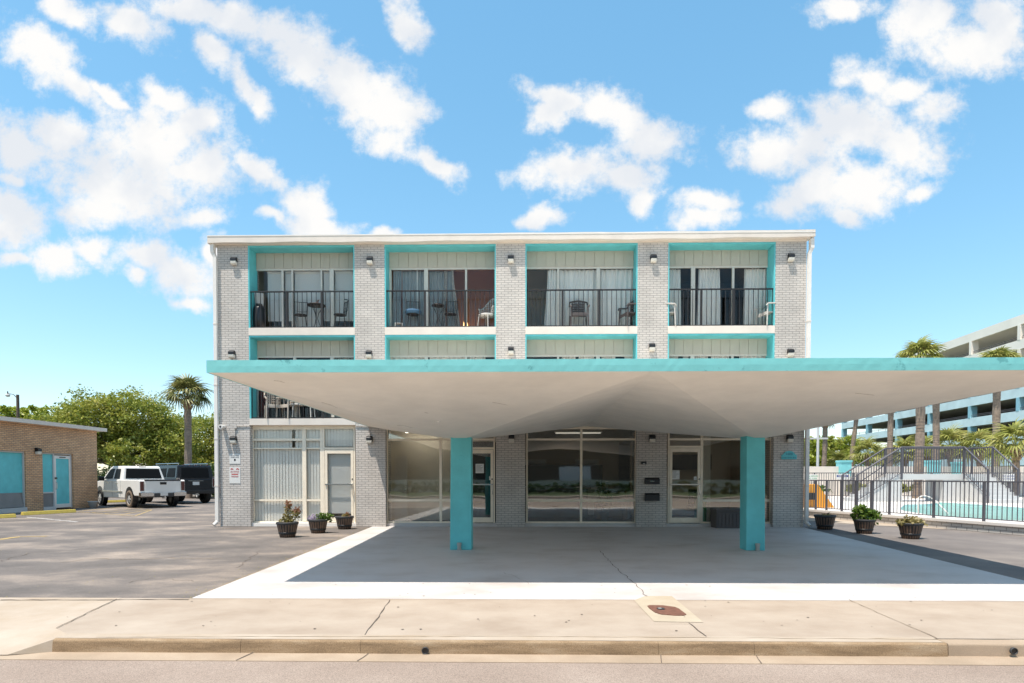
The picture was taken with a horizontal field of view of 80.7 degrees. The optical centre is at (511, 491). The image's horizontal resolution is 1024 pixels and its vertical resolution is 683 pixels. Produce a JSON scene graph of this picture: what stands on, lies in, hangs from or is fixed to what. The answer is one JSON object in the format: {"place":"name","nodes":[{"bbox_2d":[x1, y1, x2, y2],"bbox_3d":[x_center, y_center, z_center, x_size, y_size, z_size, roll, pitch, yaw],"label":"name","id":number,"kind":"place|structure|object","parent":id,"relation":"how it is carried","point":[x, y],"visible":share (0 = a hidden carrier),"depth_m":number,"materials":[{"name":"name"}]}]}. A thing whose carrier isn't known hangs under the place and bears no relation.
{"place":"outdoors","nodes":[
{"label":"outdoors","id":0,"kind":"place"},
{"bbox_2d":[0,597,119,654],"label":"driveway","id":1,"kind":"structure","parent":0,"point":[24,622],"depth_m":6.52,"materials":[{"name":"concrete"}]},
{"bbox_2d":[0,494,369,597],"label":"parking lot","id":2,"kind":"structure","parent":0,"point":[162,531],"depth_m":12.24,"materials":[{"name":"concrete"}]},
{"bbox_2d":[0,416,106,513],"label":"brick annex","id":3,"kind":"object","parent":2,"relation":"on","point":[60,471],"visible":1,"depth_m":26.60,"materials":[{"name":"brown brick"}]},
{"bbox_2d":[0,450,26,513],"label":"window frame","id":4,"kind":"structure","parent":3,"relation":"in","point":[20,509],"depth_m":25.29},
{"bbox_2d":[42,452,71,510],"bbox_3d":[-20.572,-0.468,27.249,0.220,2.548,1.797,0,1,1],"label":"door frame","id":5,"kind":"structure","parent":3,"relation":"in","point":[54,507],"depth_m":27.06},
{"bbox_2d":[54,455,70,507],"bbox_3d":[-20.543,-0.467,27.596,0.125,2.368,0.964,0,1,1],"label":"door","id":6,"kind":"structure","parent":3,"relation":"in","point":[62,469],"depth_m":27.60,"materials":[{"name":"teal paint"}]},
{"bbox_2d":[21,384,212,466],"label":"live oak","id":7,"kind":"object","parent":2,"relation":"on","point":[130,436],"visible":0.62,"depth_m":48.60,"materials":[{"name":"green plant"}]},
{"bbox_2d":[98,466,185,507],"bbox_3d":[-19.005,-0.279,30.676,6.261,2.037,2.538,1,2,38],"label":"pickup truck","id":8,"kind":"object","parent":2,"relation":"on","point":[134,486],"visible":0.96,"depth_m":29.65,"materials":[{"name":"white paint"}]},
{"bbox_2d":[139,412,219,474],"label":"live oak","id":9,"kind":"object","parent":2,"relation":"on","point":[208,457],"visible":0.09,"depth_m":54.67,"materials":[{"name":"green plant"}]},
{"bbox_2d":[146,463,214,502],"bbox_3d":[-19.315,-0.496,34.631,5.406,2.228,2.081,1,2,38],"label":"sport utility vehicle","id":10,"kind":"object","parent":2,"relation":"on","point":[199,480],"visible":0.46,"depth_m":33.21,"materials":[{"name":"black paint"}]},
{"bbox_2d":[157,372,213,498],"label":"palm tree","id":11,"kind":"object","parent":2,"relation":"on","point":[186,386],"visible":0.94,"depth_m":40.68,"materials":[{"name":"green plant"}]},
{"bbox_2d":[276,521,298,537],"bbox_3d":[-5.562,0.932,14.934,0.536,0.375,0.536,0,1,1],"label":"barrel planter","id":12,"kind":"object","parent":2,"relation":"on","point":[287,530],"visible":0.98,"depth_m":14.75,"materials":[{"name":"brown"}]},
{"bbox_2d":[279,500,302,522],"bbox_3d":[-5.489,0.504,14.935,0.584,0.620,0.339,0,2,-16],"label":"potted plant","id":13,"kind":"object","parent":12,"relation":"on","point":[287,518],"visible":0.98,"depth_m":14.89,"materials":[{"name":"green plant"}]},
{"bbox_2d":[308,519,327,532],"bbox_3d":[-5.159,0.908,16.039,0.525,0.368,0.525,-1,2,-39],"label":"barrel planter","id":14,"kind":"object","parent":2,"relation":"on","point":[317,526],"visible":0.92,"depth_m":15.86,"materials":[{"name":"black plastic"}]},
{"bbox_2d":[335,516,353,528],"bbox_3d":[-4.790,0.877,17.242,0.525,0.368,0.525,0,1,11],"label":"barrel planter","id":15,"kind":"object","parent":2,"relation":"on","point":[344,522],"visible":0.97,"depth_m":17.06,"materials":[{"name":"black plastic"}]},
{"bbox_2d":[207,229,815,526],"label":"motel building","id":16,"kind":"structure","parent":2,"relation":"on","point":[485,272],"depth_m":17.98,"materials":[{"name":"brick"}]},
{"bbox_2d":[253,293,264,326],"bbox_3d":[-7.625,-5.439,18.200,0.380,1.120,0.370,0,1,1],"label":"covered grill","id":17,"kind":"object","parent":16,"relation":"on","point":[256,313],"visible":0.7,"depth_m":18.09,"materials":[{"name":"fabric"}]},
{"bbox_2d":[254,430,291,447],"bbox_3d":[-7.245,-1.640,18.300,1.163,0.661,0.060,0,1,1],"label":"vertical blind","id":18,"kind":"object","parent":16,"relation":"attached to","point":[269,434],"visible":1,"depth_m":18.30,"materials":[{"name":"fabric"}]},
{"bbox_2d":[267,272,281,320],"bbox_3d":[-7.262,-5.995,18.529,0.486,1.513,0.060,0,1,1],"label":"window blind","id":19,"kind":"object","parent":16,"relation":"attached to","point":[274,281],"depth_m":18.53,"materials":[{"name":"white"}]},
{"bbox_2d":[254,449,302,520],"bbox_3d":[-7.069,-0.194,18.334,1.515,2.262,0.060,0,1,1],"label":"vertical blind","id":20,"kind":"object","parent":16,"relation":"attached to","point":[268,473],"visible":0.83,"depth_m":18.33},
{"bbox_2d":[253,428,322,522],"bbox_3d":[-6.796,-0.494,18.247,2.187,2.866,0.068,0,1,1],"label":"window","id":21,"kind":"structure","parent":16,"relation":"in","point":[304,439],"depth_m":18.20,"materials":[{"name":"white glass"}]},
{"bbox_2d":[285,271,291,320],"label":"window blind","id":22,"kind":"object","parent":16,"relation":"attached to","point":[287,280],"depth_m":18.52,"materials":[{"name":"white"}]},
{"bbox_2d":[256,268,352,326],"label":"window","id":23,"kind":"structure","parent":16,"relation":"in","point":[331,270],"depth_m":18.35,"materials":[{"name":"metal"}]},
{"bbox_2d":[257,356,353,418],"bbox_3d":[-6.253,-3.175,18.459,3.142,1.951,0.068,0,1,1],"label":"window","id":24,"kind":"structure","parent":16,"relation":"in","point":[294,357],"depth_m":18.42,"materials":[{"name":"metal"}]},
{"bbox_2d":[294,271,320,326],"bbox_3d":[-6.242,-5.833,18.515,0.846,1.835,0.060,0,1,1],"label":"window blind","id":25,"kind":"object","parent":16,"relation":"attached to","point":[307,280],"depth_m":18.51,"materials":[{"name":"white"}]},
{"bbox_2d":[295,430,319,447],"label":"vertical blind","id":26,"kind":"object","parent":16,"relation":"attached to","point":[310,434],"visible":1,"depth_m":18.28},
{"bbox_2d":[307,449,320,520],"bbox_3d":[-6.022,-0.194,18.314,0.550,2.262,0.060,0,1,1],"label":"vertical blind","id":27,"kind":"object","parent":16,"relation":"attached to","point":[313,491],"visible":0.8,"depth_m":18.31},
{"bbox_2d":[323,271,329,320],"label":"window blind","id":28,"kind":"object","parent":16,"relation":"hanging from","point":[326,280],"depth_m":18.50,"materials":[{"name":"white"}]},
{"bbox_2d":[325,429,352,446],"bbox_3d":[-5.214,-1.669,18.262,0.945,0.601,0.060,0,1,1],"label":"vertical blind","id":29,"kind":"object","parent":16,"relation":"attached to","point":[343,437],"visible":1,"depth_m":18.26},
{"bbox_2d":[328,455,350,512],"bbox_3d":[-5.206,-0.305,18.294,0.838,1.912,0.018,0,1,1],"label":"window blind","id":30,"kind":"object","parent":16,"relation":"attached to","point":[339,502],"depth_m":18.30,"materials":[{"name":"white"}]},
{"bbox_2d":[325,450,353,521],"bbox_3d":[-5.215,-0.174,18.177,0.863,2.190,0.117,0,1,1],"label":"door","id":31,"kind":"structure","parent":16,"relation":"in","point":[327,452],"depth_m":18.18,"materials":[{"name":"white metal"}]},
{"bbox_2d":[335,271,352,320],"bbox_3d":[-5.105,-5.994,18.490,0.629,1.513,0.060,0,1,1],"label":"window blind","id":32,"kind":"object","parent":16,"relation":"attached to","point":[343,280],"depth_m":18.49,"materials":[{"name":"white"}]},
{"bbox_2d":[392,271,401,325],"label":"curtain","id":33,"kind":"object","parent":16,"relation":"hanging from","point":[397,280],"visible":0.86,"depth_m":18.45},
{"bbox_2d":[402,271,423,325],"bbox_3d":[-3.021,-5.839,18.497,0.673,1.824,0.062,0,1,1],"label":"curtain","id":34,"kind":"object","parent":16,"relation":"hanging from","point":[409,280],"visible":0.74,"depth_m":18.49,"materials":[{"name":"fabric"}]},
{"bbox_2d":[387,430,450,522],"bbox_3d":[-2.647,-0.492,18.171,2.305,2.866,0.068,0,1,1],"label":"window","id":35,"kind":"structure","parent":16,"relation":"in","point":[440,439],"depth_m":18.15,"materials":[{"name":"beige metal"}]},
{"bbox_2d":[429,271,443,325],"bbox_3d":[-2.303,-5.838,18.483,0.458,1.824,0.053,0,1,1],"label":"curtain","id":36,"kind":"object","parent":16,"relation":"hanging from","point":[436,280],"visible":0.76,"depth_m":18.48,"materials":[{"name":"fabric"}]},
{"bbox_2d":[389,267,494,325],"bbox_3d":[-2.111,-5.836,18.315,3.220,1.902,0.068,0,1,1],"label":"window","id":37,"kind":"structure","parent":16,"relation":"in","point":[485,268],"depth_m":18.28,"materials":[{"name":"metal"}]},
{"bbox_2d":[390,355,494,358],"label":"window","id":38,"kind":"structure","parent":16,"relation":"in","point":[410,356],"depth_m":18.34,"materials":[{"name":"metal"}]},
{"bbox_2d":[446,271,454,325],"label":"curtain","id":39,"kind":"object","parent":16,"relation":"hanging from","point":[450,298],"visible":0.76,"depth_m":18.46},
{"bbox_2d":[477,298,494,325],"bbox_3d":[-0.732,-5.369,18.084,0.600,0.988,0.590,1,2,36],"label":"chair","id":40,"kind":"object","parent":16,"relation":"on","point":[486,314],"visible":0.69,"depth_m":18.12,"materials":[{"name":"grey plastic"}]},
{"bbox_2d":[544,270,556,325],"bbox_3d":[1.210,-5.836,18.378,0.455,1.824,0.087,0,1,1],"label":"curtain","id":41,"kind":"object","parent":16,"relation":"hanging from","point":[552,280],"visible":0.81,"depth_m":18.37,"materials":[{"name":"fabric"}]},
{"bbox_2d":[525,487,590,517],"bbox_3d":[1.226,0.358,21.097,3.000,1.050,0.720,0,1,1],"label":"reception desk","id":42,"kind":"object","parent":16,"relation":"on","point":[553,509],"visible":0.64,"depth_m":20.79,"materials":[{"name":"grey"}]},
{"bbox_2d":[559,269,595,324],"bbox_3d":[2.005,-5.835,18.363,1.135,1.824,0.102,0,1,1],"label":"curtain","id":43,"kind":"object","parent":16,"relation":"hanging from","point":[577,279],"visible":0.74,"depth_m":18.37,"materials":[{"name":"fabric"}]},
{"bbox_2d":[527,267,632,324],"bbox_3d":[2.089,-5.834,18.238,3.302,1.902,0.068,0,1,1],"label":"window","id":44,"kind":"structure","parent":16,"relation":"in","point":[528,268],"depth_m":18.20,"materials":[{"name":"metal"}]},
{"bbox_2d":[527,355,632,358],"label":"window","id":45,"kind":"structure","parent":16,"relation":"in","point":[597,356],"depth_m":18.26,"materials":[{"name":"metal"}]},
{"bbox_2d":[570,300,589,325],"bbox_3d":[1.996,-5.325,17.999,0.603,0.906,0.501,0,1,-1],"label":"plastic chair","id":46,"kind":"object","parent":16,"relation":"on","point":[574,310],"visible":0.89,"depth_m":18.15,"materials":[{"name":"grey"}]},
{"bbox_2d":[526,427,635,522],"bbox_3d":[2.075,-0.490,18.084,3.305,2.866,0.068,0,1,1],"label":"window","id":47,"kind":"structure","parent":16,"relation":"in","point":[580,439],"depth_m":18.07,"materials":[{"name":"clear glass"}]},
{"bbox_2d":[595,482,613,520],"bbox_3d":[2.943,0.314,19.178,0.583,1.235,0.594,-1,2,-35],"label":"tall plant","id":48,"kind":"object","parent":16,"relation":"on","point":[603,514],"visible":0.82,"depth_m":19.10,"materials":[{"name":"green plant"}]},
{"bbox_2d":[594,491,630,518],"bbox_3d":[3.289,0.418,19.693,1.080,0.900,0.770,1,2,21],"label":"sofa","id":49,"kind":"object","parent":16,"relation":"on","point":[622,510],"visible":0.55,"depth_m":19.48,"materials":[{"name":"fabric"}]},
{"bbox_2d":[600,269,632,324],"bbox_3d":[3.177,-5.835,18.342,1.027,1.824,0.098,0,1,1],"label":"curtain","id":50,"kind":"object","parent":16,"relation":"hanging from","point":[616,279],"visible":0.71,"depth_m":18.34,"materials":[{"name":"fabric"}]},
{"bbox_2d":[669,269,680,324],"bbox_3d":[4.925,-5.834,18.312,0.421,1.824,0.099,0,1,1],"label":"curtain","id":51,"kind":"object","parent":16,"relation":"hanging from","point":[674,279],"visible":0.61,"depth_m":18.31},
{"bbox_2d":[669,448,699,522],"bbox_3d":[5.160,-0.188,17.986,0.905,2.227,0.117,0,1,1],"label":"door","id":52,"kind":"structure","parent":16,"relation":"in","point":[671,520],"depth_m":18.00,"materials":[{"name":"beige metal"}]},
{"bbox_2d":[672,454,710,469],"bbox_3d":[6.034,-1.087,22.058,2.500,0.550,0.030,0,1,1],"label":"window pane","id":53,"kind":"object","parent":16,"relation":"attached to","point":[684,462],"visible":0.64,"depth_m":22.04,"materials":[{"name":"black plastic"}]},
{"bbox_2d":[703,436,710,520],"bbox_3d":[6.152,-0.469,19.185,0.260,2.800,0.200,0,1,1],"label":"interior post","id":54,"kind":"object","parent":16,"relation":"on","point":[706,463],"visible":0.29,"depth_m":19.08,"materials":[{"name":"beige"}]},
{"bbox_2d":[696,269,719,324],"bbox_3d":[5.970,-5.833,18.291,0.736,1.824,0.108,0,1,1],"label":"curtain","id":55,"kind":"object","parent":16,"relation":"hanging from","point":[708,278],"visible":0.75,"depth_m":18.30,"materials":[{"name":"fabric"}]},
{"bbox_2d":[669,354,766,358],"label":"window","id":56,"kind":"structure","parent":16,"relation":"in","point":[692,356],"depth_m":18.18,"materials":[{"name":"metal"}]},
{"bbox_2d":[669,266,767,324],"bbox_3d":[6.185,-5.832,18.163,3.130,1.902,0.068,0,1,1],"label":"window","id":57,"kind":"structure","parent":16,"relation":"in","point":[692,268],"depth_m":18.13,"materials":[{"name":"metal"}]},
{"bbox_2d":[702,436,770,522],"bbox_3d":[6.721,-0.487,17.999,2.091,2.866,0.068,0,1,1],"label":"window","id":58,"kind":"structure","parent":16,"relation":"in","point":[703,500],"depth_m":17.99,"materials":[{"name":"beige metal"}]},
{"bbox_2d":[743,269,765,324],"bbox_3d":[7.364,-5.833,18.267,0.704,1.824,0.091,0,1,1],"label":"curtain","id":59,"kind":"object","parent":16,"relation":"hanging from","point":[754,278],"visible":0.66,"depth_m":18.27,"materials":[{"name":"fabric"}]},
{"bbox_2d":[394,456,406,520],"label":"window","id":60,"kind":"structure","parent":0,"point":[400,477],"depth_m":19.10,"materials":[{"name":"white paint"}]},
{"bbox_2d":[473,442,495,521],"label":"door","id":61,"kind":"structure","parent":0,"point":[481,500],"depth_m":18.86,"materials":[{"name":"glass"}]},
{"bbox_2d":[0,660,1023,682],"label":"road","id":62,"kind":"structure","parent":0,"point":[53,671],"depth_m":4.98,"materials":[{"name":"asphalt"}]},
{"bbox_2d":[0,0,1023,472],"label":"sky","id":63,"kind":"structure","parent":0,"point":[133,133],"materials":[{"name":"blue"}]},
{"bbox_2d":[57,598,1023,639],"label":"sidewalk","id":64,"kind":"structure","parent":0,"point":[989,620],"depth_m":6.37,"materials":[{"name":"concrete"}]},
{"bbox_2d":[634,596,702,621],"bbox_3d":[1.728,1.321,6.873,0.520,0.001,1.363,0,1,1],"label":"concrete patch","id":65,"kind":"object","parent":64,"relation":"on","point":[644,602],"visible":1,"depth_m":6.83,"materials":[{"name":"concrete"}]},
{"bbox_2d":[648,605,685,615],"bbox_3d":[1.720,1.318,6.725,0.336,0.023,0.507,0,1,1],"label":"meter cover","id":66,"kind":"object","parent":65,"relation":"on","point":[666,610],"visible":1,"depth_m":6.69,"materials":[{"name":"metal"}]},
{"bbox_2d":[525,465,601,514],"bbox_3d":[0.956,-0.083,22.692,4.800,1.850,0.600,0,1,1],"label":"wall cabinet","id":67,"kind":"object","parent":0,"point":[553,475],"depth_m":22.36,"materials":[{"name":"black plastic"}]},
{"bbox_2d":[111,511,1023,602],"bbox_3d":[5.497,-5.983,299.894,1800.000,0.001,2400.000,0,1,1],"label":"ground","id":68,"kind":"structure","parent":0,"point":[971,515],"depth_m":24.37,"materials":[{"name":"grey concrete"}]},
{"bbox_2d":[9,404,68,419],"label":"lime tree","id":69,"kind":"object","parent":68,"relation":"on","point":[32,408],"visible":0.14,"depth_m":70.97,"materials":[{"name":"green plant"}]},
{"bbox_2d":[52,638,241,652],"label":"kerb","id":70,"kind":"structure","parent":68,"relation":"on","point":[149,645],"depth_m":5.54,"materials":[{"name":"concrete"}]},
{"bbox_2d":[241,639,360,652],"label":"kerb","id":71,"kind":"structure","parent":68,"relation":"on","point":[293,646],"depth_m":5.51,"materials":[{"name":"concrete"}]},
{"bbox_2d":[360,640,657,654],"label":"kerb","id":72,"kind":"structure","parent":68,"relation":"on","point":[543,647],"depth_m":5.48,"materials":[{"name":"concrete"}]},
{"bbox_2d":[57,633,942,642],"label":"kerb top","id":73,"kind":"structure","parent":72,"relation":"on","point":[505,637],"depth_m":5.59,"materials":[{"name":"concrete"}]},
{"bbox_2d":[0,652,1023,665],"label":"gutter","id":74,"kind":"object","parent":68,"relation":"on","point":[625,659],"visible":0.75,"depth_m":5.35,"materials":[{"name":"concrete"}]},
{"bbox_2d":[8,629,65,654],"bbox_3d":[-4.387,1.414,5.684,0.313,0.119,0.516,0,1,1],"label":"kerb taper","id":75,"kind":"object","parent":74,"relation":"on","point":[43,644],"visible":1,"depth_m":5.55,"materials":[{"name":"concrete"}]},
{"bbox_2d":[658,641,753,655],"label":"kerb","id":76,"kind":"structure","parent":68,"relation":"on","point":[702,648],"depth_m":5.45,"materials":[{"name":"concrete"}]},
{"bbox_2d":[827,435,864,465],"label":"broadleaf tree","id":77,"kind":"object","parent":68,"relation":"on","point":[847,440],"visible":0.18,"depth_m":81.02,"materials":[{"name":"green plant"}]},
{"bbox_2d":[754,640,947,656],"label":"kerb","id":78,"kind":"structure","parent":68,"relation":"on","point":[916,649],"depth_m":5.42,"materials":[{"name":"concrete"}]},
{"bbox_2d":[938,639,1023,656],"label":"kerb","id":79,"kind":"structure","parent":68,"relation":"on","point":[971,647],"depth_m":5.42,"materials":[{"name":"concrete"}]},
{"bbox_2d":[193,526,1023,600],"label":"apron","id":80,"kind":"object","parent":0,"point":[565,563],"visible":1,"depth_m":9.71,"materials":[{"name":"concrete"}]},
{"bbox_2d":[206,357,1023,550],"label":"entrance canopy","id":81,"kind":"object","parent":80,"relation":"on","point":[752,404],"visible":1,"depth_m":8.85,"materials":[{"name":"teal paint"}]},
{"bbox_2d":[710,508,739,527],"bbox_3d":[6.422,0.775,17.681,1.061,0.550,0.600,0,1,1],"label":"deck box","id":82,"kind":"object","parent":80,"relation":"on","point":[724,517],"visible":0.67,"depth_m":17.41,"materials":[{"name":"grey plastic"}]},
{"bbox_2d":[827,449,862,465],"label":"palm tree","id":83,"kind":"object","parent":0,"point":[839,456],"visible":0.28,"depth_m":61.65,"materials":[{"name":"green plant"}]},
{"bbox_2d":[803,520,1023,579],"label":"parking lot","id":84,"kind":"structure","parent":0,"point":[1001,554],"depth_m":13.13,"materials":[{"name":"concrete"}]},
{"bbox_2d":[814,514,835,529],"bbox_3d":[8.907,0.861,17.161,0.579,0.405,0.579,-1,2,-29],"label":"barrel planter","id":85,"kind":"object","parent":84,"relation":"on","point":[824,522],"visible":0.99,"depth_m":16.97,"materials":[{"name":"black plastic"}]},
{"bbox_2d":[853,518,875,533],"bbox_3d":[9.288,0.908,15.901,0.536,0.375,0.536,1,2,21],"label":"barrel planter","id":86,"kind":"object","parent":84,"relation":"on","point":[864,526],"visible":0.91,"depth_m":15.72,"materials":[{"name":"brown wood"}]},
{"bbox_2d":[850,504,881,524],"bbox_3d":[9.353,0.606,15.884,0.819,0.597,0.523,0,1,1],"label":"potted plant","id":87,"kind":"object","parent":86,"relation":"in","point":[861,512],"visible":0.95,"depth_m":15.81,"materials":[{"name":"green plant"}]},
{"bbox_2d":[898,523,923,538],"bbox_3d":[9.636,0.938,14.580,0.547,0.382,0.547,-1,2,-19],"label":"barrel planter","id":88,"kind":"object","parent":84,"relation":"on","point":[910,531],"visible":0.92,"depth_m":14.40,"materials":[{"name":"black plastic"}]},
{"bbox_2d":[803,511,1023,535],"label":"pool deck edge","id":89,"kind":"object","parent":84,"relation":"on","point":[1006,530],"depth_m":16.85,"materials":[{"name":"grey concrete"}]},
{"bbox_2d":[803,508,1023,527],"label":"pool deck coping","id":90,"kind":"object","parent":89,"relation":"on","point":[947,520],"visible":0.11,"depth_m":17.18,"materials":[{"name":"concrete"}]},
{"bbox_2d":[803,480,1023,521],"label":"pool fence","id":91,"kind":"object","parent":90,"relation":"on","point":[933,490],"visible":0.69,"depth_m":18.16,"materials":[{"name":"grey metal"}]},
{"bbox_2d":[809,496,1023,523],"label":"pool deck","id":92,"kind":"structure","parent":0,"point":[896,506],"depth_m":25.50,"materials":[{"name":"concrete"}]},
{"bbox_2d":[803,484,833,507],"bbox_3d":[11.992,0.172,23.915,1.442,0.959,0.800,0,1,1],"label":"pool slide","id":93,"kind":"object","parent":92,"relation":"on","point":[811,497],"visible":0.27,"depth_m":23.71,"materials":[{"name":"orange plastic"}]},
{"bbox_2d":[809,473,1022,495],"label":"fence","id":94,"kind":"object","parent":92,"relation":"on","point":[906,484],"visible":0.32,"depth_m":33.19,"materials":[{"name":"grey metal"}]},
{"bbox_2d":[895,334,946,497],"bbox_3d":[22.867,-4.120,33.947,2.650,9.553,2.875,-1,2,-42],"label":"palm tree","id":95,"kind":"object","parent":92,"relation":"on","point":[923,347],"visible":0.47,"depth_m":33.72,"materials":[{"name":"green plant"}]},
{"bbox_2d":[901,502,1023,518],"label":"pool basin","id":96,"kind":"object","parent":92,"relation":"in","point":[975,509],"visible":0.12,"depth_m":26.57,"materials":[{"name":"teal"}]},
{"bbox_2d":[975,346,1020,465],"bbox_3d":[31.221,-4.423,38.791,2.705,9.913,2.831,-1,2,-40],"label":"palm tree","id":97,"kind":"object","parent":92,"relation":"on","point":[1001,351],"visible":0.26,"depth_m":38.66,"materials":[{"name":"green plant"}]},
{"bbox_2d":[841,446,1021,502],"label":"pool stair bridge","id":98,"kind":"structure","parent":0,"point":[862,494],"depth_m":29.19,"materials":[{"name":"grey metal"}]},
{"label":"back lot","id":99,"kind":"structure","parent":0,"visible":0},
{"bbox_2d":[804,437,835,465],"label":"broadleaf tree","id":100,"kind":"object","parent":99,"relation":"on","point":[812,455],"visible":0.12,"depth_m":63.03,"materials":[{"name":"green plant"}]},
{"bbox_2d":[804,435,849,463],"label":"broadleaf tree","id":101,"kind":"object","parent":99,"relation":"on","point":[832,446],"visible":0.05,"depth_m":69.20,"materials":[{"name":"green plant"}]},
{"bbox_2d":[822,424,834,465],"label":"palm tree","id":102,"kind":"object","parent":99,"relation":"on","point":[824,445],"visible":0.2,"depth_m":59.72,"materials":[{"name":"brown plant"}]},
{"bbox_2d":[846,435,884,465],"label":"palm tree","id":103,"kind":"object","parent":99,"relation":"on","point":[867,444],"visible":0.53,"depth_m":57.57,"materials":[{"name":"green plant"}]},
{"bbox_2d":[887,412,893,465],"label":"palm tree","id":104,"kind":"object","parent":99,"relation":"on","point":[890,426],"visible":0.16,"depth_m":47.74,"materials":[{"name":"brown plant"}]},
{"bbox_2d":[882,435,930,465],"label":"palm tree","id":105,"kind":"object","parent":99,"relation":"on","point":[903,442],"visible":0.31,"depth_m":51.68,"materials":[{"name":"green plant"}]},
{"bbox_2d":[809,466,1023,494],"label":"garden wall","id":106,"kind":"structure","parent":99,"relation":"on","point":[824,470],"depth_m":37.48,"materials":[{"name":"beige paint"}]},
{"bbox_2d":[841,314,1023,465],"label":"parking garage","id":107,"kind":"structure","parent":99,"relation":"on","point":[973,414],"depth_m":96.54,"materials":[{"name":"white concrete"}]},
{"bbox_2d":[932,403,939,459],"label":"palm tree","id":108,"kind":"object","parent":99,"relation":"on","point":[936,423],"visible":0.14,"depth_m":41.73,"materials":[{"name":"brown plant"}]},
{"bbox_2d":[925,424,975,461],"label":"palm tree","id":109,"kind":"object","parent":99,"relation":"on","point":[948,433],"visible":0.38,"depth_m":45.56,"materials":[{"name":"green plant"}]},
{"bbox_2d":[950,427,1006,465],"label":"palm tree","id":110,"kind":"object","parent":99,"relation":"on","point":[973,437],"visible":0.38,"depth_m":43.71,"materials":[{"name":"green plant"}]},
{"bbox_2d":[976,417,1023,494],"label":"palm tree","id":111,"kind":"object","parent":99,"relation":"on","point":[1015,453],"visible":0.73,"depth_m":35.84,"materials":[{"name":"green plant"}]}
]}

